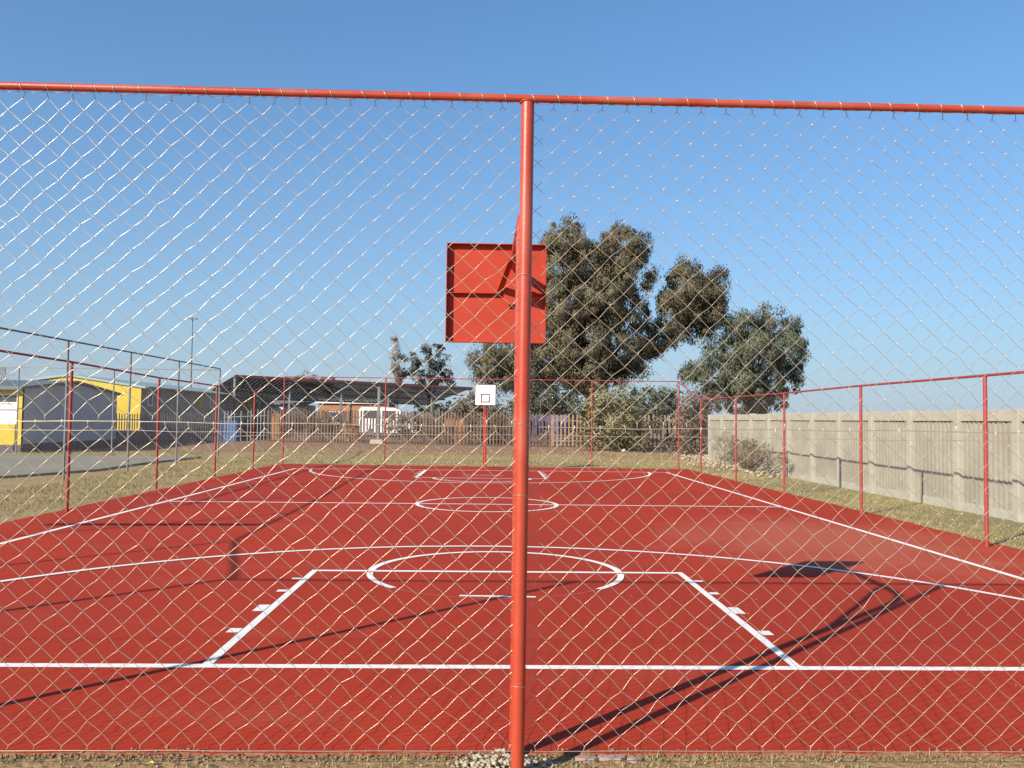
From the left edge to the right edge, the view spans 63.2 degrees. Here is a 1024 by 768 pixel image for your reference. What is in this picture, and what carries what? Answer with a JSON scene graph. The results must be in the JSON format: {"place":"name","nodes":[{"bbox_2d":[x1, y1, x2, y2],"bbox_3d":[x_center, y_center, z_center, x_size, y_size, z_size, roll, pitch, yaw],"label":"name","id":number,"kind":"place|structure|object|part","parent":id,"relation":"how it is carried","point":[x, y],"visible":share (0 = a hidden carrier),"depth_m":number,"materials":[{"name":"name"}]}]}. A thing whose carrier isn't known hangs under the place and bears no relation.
{"place":"outdoors","nodes":[
{"label":"outdoors","id":0,"kind":"place"},
{"bbox_2d":[0,367,15,379],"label":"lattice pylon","id":1,"kind":"object","parent":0,"point":[2,373],"visible":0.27,"depth_m":334.87,"materials":[{"name":"grey metal"}]},
{"bbox_2d":[272,414,281,439],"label":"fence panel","id":2,"kind":"object","parent":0,"point":[275,425],"visible":0.51,"depth_m":70.58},
{"bbox_2d":[444,420,465,443],"bbox_3d":[-4.252,3.640,63.207,1.760,1.860,1.260,1,-2,-2],"label":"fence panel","id":3,"kind":"object","parent":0,"point":[453,431],"visible":0.27,"depth_m":62.59,"materials":[{"name":"wood"}]},
{"bbox_2d":[0,419,1023,767],"bbox_3d":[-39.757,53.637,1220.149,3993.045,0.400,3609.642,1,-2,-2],"label":"ground","id":4,"kind":"structure","parent":0,"point":[562,451],"depth_m":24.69,"materials":[{"name":"plant"}]},
{"bbox_2d":[0,380,122,452],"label":"classroom building","id":5,"kind":"structure","parent":4,"relation":"on","point":[58,386],"depth_m":49.84,"materials":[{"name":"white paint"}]},
{"bbox_2d":[0,394,16,423],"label":"window","id":6,"kind":"structure","parent":5,"relation":"in","point":[4,406],"depth_m":46.48,"materials":[{"name":"white glass"}]},
{"bbox_2d":[0,454,201,478],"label":"asphalt yard","id":7,"kind":"structure","parent":4,"relation":"on","point":[108,461],"depth_m":36.61,"materials":[{"name":"grey asphalt"}]},
{"bbox_2d":[0,367,218,455],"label":"chain link fence","id":8,"kind":"object","parent":4,"relation":"on","point":[94,400],"visible":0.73,"depth_m":43.44,"materials":[{"name":"grey metal"}]},
{"bbox_2d":[0,327,220,482],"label":"chain link fence","id":9,"kind":"object","parent":4,"relation":"on","point":[66,401],"visible":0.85,"depth_m":31.82,"materials":[{"name":"grey metal"}]},
{"bbox_2d":[0,350,283,517],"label":"chain link fence","id":10,"kind":"object","parent":4,"relation":"on","point":[70,415],"visible":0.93,"depth_m":22.34,"materials":[{"name":"metal"}]},
{"bbox_2d":[23,374,279,444],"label":"classroom building","id":11,"kind":"structure","parent":4,"relation":"on","point":[148,403],"depth_m":69.00,"materials":[{"name":"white paint"}]},
{"bbox_2d":[147,392,152,405],"bbox_3d":[-27.994,1.154,64.389,0.060,1.100,0.900,1,-2,-2],"label":"window","id":12,"kind":"structure","parent":11,"relation":"in","point":[149,402],"depth_m":64.44,"materials":[{"name":"grey glass"}]},
{"bbox_2d":[210,396,213,407],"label":"window","id":13,"kind":"structure","parent":11,"relation":"in","point":[211,402],"depth_m":78.67,"materials":[{"name":"grey glass"}]},
{"bbox_2d":[116,409,265,445],"bbox_3d":[-24.371,3.297,62.405,11.206,3.074,2.173,2,-3,-23],"label":"palisade fence","id":14,"kind":"object","parent":4,"relation":"on","point":[185,429],"visible":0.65,"depth_m":62.57,"materials":[{"name":"grey metal"}]},
{"bbox_2d":[187,317,197,386],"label":"mast light","id":15,"kind":"object","parent":4,"relation":"on","point":[193,318],"visible":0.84,"depth_m":257.65,"materials":[{"name":"grey metal"}]},
{"bbox_2d":[220,421,241,441],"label":"refuse bin","id":16,"kind":"object","parent":4,"relation":"on","point":[237,434],"visible":0.5,"depth_m":65.89,"materials":[{"name":"blue plastic"}]},
{"bbox_2d":[261,398,315,435],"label":"shed","id":17,"kind":"structure","parent":4,"relation":"on","point":[301,405],"depth_m":96.21,"materials":[{"name":"white paint"}]},
{"bbox_2d":[270,408,298,427],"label":"door","id":18,"kind":"structure","parent":17,"relation":"in","point":[278,409],"depth_m":96.17,"materials":[{"name":"white paint"}]},
{"bbox_2d":[278,408,317,439],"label":"dense bush","id":19,"kind":"object","parent":4,"relation":"on","point":[299,427],"visible":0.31,"depth_m":68.43,"materials":[{"name":"green plant"}]},
{"bbox_2d":[295,369,319,391],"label":"bushy tree","id":20,"kind":"object","parent":4,"relation":"on","point":[307,377],"visible":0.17,"depth_m":149.38,"materials":[{"name":"green plant"}]},
{"bbox_2d":[315,376,334,397],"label":"bushy tree","id":21,"kind":"object","parent":4,"relation":"on","point":[328,383],"visible":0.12,"depth_m":149.20,"materials":[{"name":"green plant"}]},
{"bbox_2d":[311,410,356,440],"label":"dense bush","id":22,"kind":"object","parent":4,"relation":"on","point":[331,429],"visible":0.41,"depth_m":67.71,"materials":[{"name":"green plant"}]},
{"bbox_2d":[211,375,472,434],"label":"carport","id":23,"kind":"object","parent":4,"relation":"on","point":[271,390],"visible":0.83,"depth_m":95.28,"materials":[{"name":"grey metal"}]},
{"bbox_2d":[346,426,359,440],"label":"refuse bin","id":24,"kind":"object","parent":4,"relation":"on","point":[353,434],"visible":0.23,"depth_m":67.58,"materials":[{"name":"plastic"}]},
{"bbox_2d":[315,398,397,432],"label":"brick house","id":25,"kind":"structure","parent":4,"relation":"on","point":[336,406],"depth_m":113.33,"materials":[{"name":"white paint"}]},
{"bbox_2d":[329,411,339,422],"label":"window","id":26,"kind":"structure","parent":25,"relation":"in","point":[329,411],"depth_m":113.21,"materials":[{"name":"white paint"}]},
{"bbox_2d":[370,387,383,443],"bbox_3d":[-9.993,2.372,61.872,1.032,4.300,0.735,1,-2,-2],"label":"square post","id":27,"kind":"object","parent":4,"relation":"on","point":[373,441],"visible":0.75,"depth_m":61.78,"materials":[{"name":"stone"}]},
{"bbox_2d":[358,407,417,436],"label":"parked van","id":28,"kind":"object","parent":4,"relation":"on","point":[390,410],"visible":0.32,"depth_m":82.89,"materials":[{"name":"white paint"}]},
{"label":"window","id":29,"kind":"part","parent":28,"relation":"part of","materials":[{"name":"grey glass"}]},
{"bbox_2d":[389,335,407,408],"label":"bare poplar","id":30,"kind":"object","parent":4,"relation":"on","point":[398,371],"visible":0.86,"depth_m":125.60,"materials":[{"name":"green plant"}]},
{"bbox_2d":[383,412,440,441],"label":"dense bush","id":31,"kind":"object","parent":4,"relation":"on","point":[408,426],"visible":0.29,"depth_m":65.83,"materials":[{"name":"green plant"}]},
{"bbox_2d":[402,343,456,420],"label":"bushy tree","id":32,"kind":"object","parent":4,"relation":"on","point":[433,364],"visible":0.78,"depth_m":129.13,"materials":[{"name":"green plant"}]},
{"bbox_2d":[412,400,452,424],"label":"dense bush","id":33,"kind":"object","parent":4,"relation":"on","point":[434,406],"visible":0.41,"depth_m":121.64,"materials":[{"name":"green plant"}]},
{"bbox_2d":[421,408,453,442],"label":"dense bush","id":34,"kind":"object","parent":4,"relation":"on","point":[434,426],"visible":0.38,"depth_m":65.93,"materials":[{"name":"green plant"}]},
{"bbox_2d":[437,401,476,420],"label":"dense bush","id":35,"kind":"object","parent":4,"relation":"on","point":[442,405],"visible":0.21,"depth_m":122.07,"materials":[{"name":"green plant"}]},
{"bbox_2d":[446,390,489,442],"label":"dense bush","id":36,"kind":"object","parent":4,"relation":"on","point":[462,407],"visible":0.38,"depth_m":66.69,"materials":[{"name":"green plant"}]},
{"bbox_2d":[266,409,682,447],"bbox_3d":[-3.443,3.300,60.623,31.246,2.699,0.179,0,-2,11],"label":"palisade fence","id":37,"kind":"object","parent":4,"relation":"on","point":[344,416],"visible":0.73,"depth_m":61.03,"materials":[{"name":"brown wood"}]},
{"bbox_2d":[531,414,567,437],"bbox_3d":[2.569,3.052,60.407,3.036,1.718,0.196,0,-2,11],"label":"blanket","id":38,"kind":"object","parent":37,"relation":"hanging from","point":[548,424],"visible":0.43,"depth_m":60.37,"materials":[{"name":"purple fabric"}]},
{"bbox_2d":[282,376,679,469],"bbox_3d":[-1.458,1.891,38.253,18.252,4.297,0.062,1,-2,1],"label":"chain link fence","id":39,"kind":"object","parent":4,"relation":"on","point":[483,407],"visible":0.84,"depth_m":38.27,"materials":[{"name":"metal"}]},
{"bbox_2d":[468,384,513,443],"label":"dense bush","id":40,"kind":"object","parent":4,"relation":"on","point":[511,405],"visible":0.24,"depth_m":65.42,"materials":[{"name":"green plant"}]},
{"bbox_2d":[0,464,1023,756],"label":"court surface","id":41,"kind":"object","parent":4,"relation":"on","point":[566,614],"visible":0.93,"depth_m":9.07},
{"bbox_2d":[475,384,495,467],"bbox_3d":[-1.188,2.048,36.580,0.918,3.997,1.894,1,-2,-2],"label":"basketball hoop","id":42,"kind":"object","parent":41,"relation":"on","point":[484,392],"visible":0.95,"depth_m":35.71,"materials":[{"name":"red paint"}]},
{"bbox_2d":[394,588,594,598],"bbox_3d":[-0.193,2.643,10.489,2.640,0.001,0.594,1,-2,-2],"label":"worn court marking","id":43,"kind":"object","parent":41,"relation":"on","point":[495,598],"visible":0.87,"depth_m":10.34,"materials":[{"name":"white paint"}]},
{"bbox_2d":[445,215,545,752],"bbox_3d":[-0.135,0.718,6.476,0.918,4.120,2.384,1,-2,-2],"label":"basketball hoop","id":44,"kind":"object","parent":41,"relation":"on","point":[491,287],"visible":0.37,"depth_m":7.70,"materials":[{"name":"red paint"}]},
{"bbox_2d":[0,468,1023,670],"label":"court markings","id":45,"kind":"object","parent":41,"relation":"on","point":[229,644],"visible":0.92,"depth_m":9.41,"materials":[{"name":"white paint"}]},
{"bbox_2d":[0,82,1023,767],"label":"chain link fence","id":46,"kind":"object","parent":4,"relation":"on","point":[522,434],"visible":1,"depth_m":5.25,"materials":[{"name":"silver metal"}]},
{"bbox_2d":[0,511,1023,767],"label":"soil crumbs","id":47,"kind":"object","parent":4,"relation":"on","point":[422,757],"visible":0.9,"depth_m":5.45,"materials":[{"name":"brown soil"}]},
{"bbox_2d":[446,748,577,767],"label":"footing gravel","id":48,"kind":"structure","parent":4,"relation":"on","point":[496,760],"depth_m":5.31,"materials":[{"name":"white gravel"}]},
{"bbox_2d":[511,377,578,443],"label":"dense bush","id":49,"kind":"object","parent":4,"relation":"on","point":[549,403],"visible":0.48,"depth_m":65.53,"materials":[{"name":"green plant"}]},
{"bbox_2d":[548,389,590,444],"bbox_3d":[4.740,2.704,65.487,4.821,4.562,3.274,-1,-3,35],"label":"dense bush","id":50,"kind":"object","parent":4,"relation":"on","point":[574,404],"visible":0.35,"depth_m":64.72,"materials":[{"name":"green plant"}]},
{"bbox_2d":[463,212,733,440],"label":"eucalyptus tree","id":51,"kind":"object","parent":4,"relation":"on","point":[572,258],"visible":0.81,"depth_m":73.05,"materials":[{"name":"green plant"}]},
{"bbox_2d":[575,754,641,762],"bbox_3d":[0.626,2.451,5.430,0.435,0.040,0.077,1,-2,-2],"label":"concrete rubble","id":52,"kind":"object","parent":4,"relation":"on","point":[601,758],"visible":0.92,"depth_m":5.41,"materials":[{"name":"grey concrete"}]},
{"bbox_2d":[574,378,652,451],"bbox_3d":[6.560,2.113,53.947,5.152,5.244,3.853,1,-2,-2],"label":"leafy shrub","id":53,"kind":"object","parent":4,"relation":"on","point":[625,417],"visible":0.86,"depth_m":53.65,"materials":[{"name":"green plant"}]},
{"bbox_2d":[624,385,671,443],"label":"dense bush","id":54,"kind":"object","parent":4,"relation":"on","point":[655,402],"visible":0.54,"depth_m":66.14,"materials":[{"name":"green plant"}]},
{"bbox_2d":[655,440,681,452],"bbox_3d":[9.865,4.293,53.221,2.134,1.449,1.436,1,-2,-2],"label":"dry shrub","id":55,"kind":"object","parent":4,"relation":"on","point":[665,449],"visible":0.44,"depth_m":53.07,"materials":[{"name":"brown plant"}]},
{"bbox_2d":[657,385,683,444],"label":"dense bush","id":56,"kind":"object","parent":4,"relation":"on","point":[672,401],"visible":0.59,"depth_m":68.22,"materials":[{"name":"green plant"}]},
{"bbox_2d":[662,386,726,455],"bbox_3d":[10.867,2.333,50.757,3.588,4.603,3.778,2,-3,-33],"label":"dry shrub","id":57,"kind":"object","parent":4,"relation":"on","point":[691,401],"visible":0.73,"depth_m":50.12,"materials":[{"name":"green plant"}]},
{"bbox_2d":[662,447,782,478],"bbox_3d":[13.801,4.455,54.168,7.143,0.632,45.491,0,-3,14],"label":"rubble","id":58,"kind":"object","parent":4,"relation":"on","point":[705,457],"visible":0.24,"depth_m":41.00,"materials":[{"name":"beige stone"}]},
{"bbox_2d":[677,300,811,414],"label":"eucalyptus tree","id":59,"kind":"object","parent":4,"relation":"on","point":[746,353],"visible":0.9,"depth_m":71.45,"materials":[{"name":"green plant"}]},
{"bbox_2d":[707,432,790,476],"bbox_3d":[10.621,3.018,37.506,1.874,2.168,9.243,1,-2,-2],"label":"dry shrub","id":60,"kind":"object","parent":4,"relation":"on","point":[749,466],"visible":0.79,"depth_m":37.35,"materials":[{"name":"grey plant"}]},
{"bbox_2d":[679,371,1023,546],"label":"chain link fence","id":61,"kind":"object","parent":4,"relation":"on","point":[986,475],"visible":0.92,"depth_m":20.22,"materials":[{"name":"metal"}]},
{"bbox_2d":[708,409,1023,522],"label":"concrete wall","id":62,"kind":"structure","parent":4,"relation":"on","point":[914,480],"depth_m":24.54,"materials":[{"name":"beige concrete"}]},
{"bbox_2d":[0,0,1023,420],"label":"sky","id":63,"kind":"structure","parent":0,"point":[943,52],"materials":[{"name":"blue"}]},
{"bbox_2d":[10,445,1023,767],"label":"pebbles","id":64,"kind":"object","parent":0,"point":[550,463],"visible":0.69,"depth_m":36.72,"materials":[{"name":"grey gravel"}]}
]}

